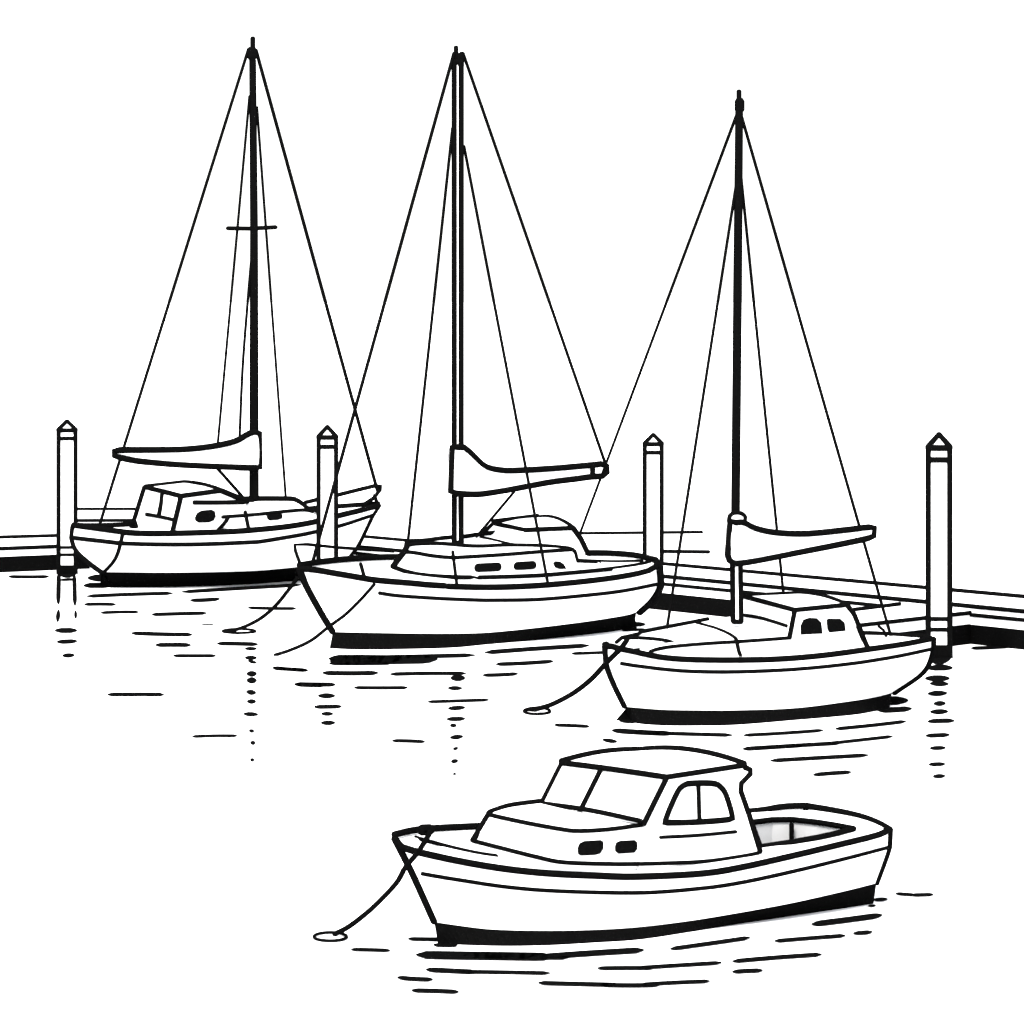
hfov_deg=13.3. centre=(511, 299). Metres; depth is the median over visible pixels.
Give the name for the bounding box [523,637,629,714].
mooring rope
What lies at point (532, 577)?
sailboat
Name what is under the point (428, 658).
water ripples
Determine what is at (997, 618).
dock
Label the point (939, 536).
piling
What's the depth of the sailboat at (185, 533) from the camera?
104.74 m
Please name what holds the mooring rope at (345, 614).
hanging from the sailboat at (532, 577)
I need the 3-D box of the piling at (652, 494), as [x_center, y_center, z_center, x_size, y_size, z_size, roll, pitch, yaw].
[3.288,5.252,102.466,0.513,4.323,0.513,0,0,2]
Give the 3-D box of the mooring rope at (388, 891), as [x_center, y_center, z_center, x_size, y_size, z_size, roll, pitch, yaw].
[-1.336,6.154,46.421,2.036,1.307,0.708,0,0,44]
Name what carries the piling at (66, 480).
in the water
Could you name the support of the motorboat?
on the water
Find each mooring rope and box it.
[222,576,298,633]
[273,583,375,655]
[312,829,432,941]
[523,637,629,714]
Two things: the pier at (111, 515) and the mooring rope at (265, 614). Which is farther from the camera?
the pier at (111, 515)
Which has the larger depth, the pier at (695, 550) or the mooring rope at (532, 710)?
the pier at (695, 550)
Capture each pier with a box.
[78,507,134,522]
[581,530,709,565]
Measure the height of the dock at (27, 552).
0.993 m
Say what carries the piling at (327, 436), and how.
in the water
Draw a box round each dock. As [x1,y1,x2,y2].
[0,534,89,572]
[354,535,1023,649]
[853,602,971,645]
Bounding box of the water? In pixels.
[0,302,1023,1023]
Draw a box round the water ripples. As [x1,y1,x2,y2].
[8,574,1007,992]
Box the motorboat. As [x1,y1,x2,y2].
[391,745,892,945]
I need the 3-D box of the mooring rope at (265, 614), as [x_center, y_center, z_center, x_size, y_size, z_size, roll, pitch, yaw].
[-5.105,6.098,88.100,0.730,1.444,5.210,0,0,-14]
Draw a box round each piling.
[56,419,77,573]
[316,425,338,558]
[642,433,663,561]
[925,432,952,657]
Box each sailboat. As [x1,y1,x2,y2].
[69,36,381,587]
[293,45,664,649]
[579,89,936,725]
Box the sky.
[0,0,1023,301]
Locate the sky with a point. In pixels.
(886, 137)
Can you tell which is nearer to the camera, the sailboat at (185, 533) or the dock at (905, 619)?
the dock at (905, 619)

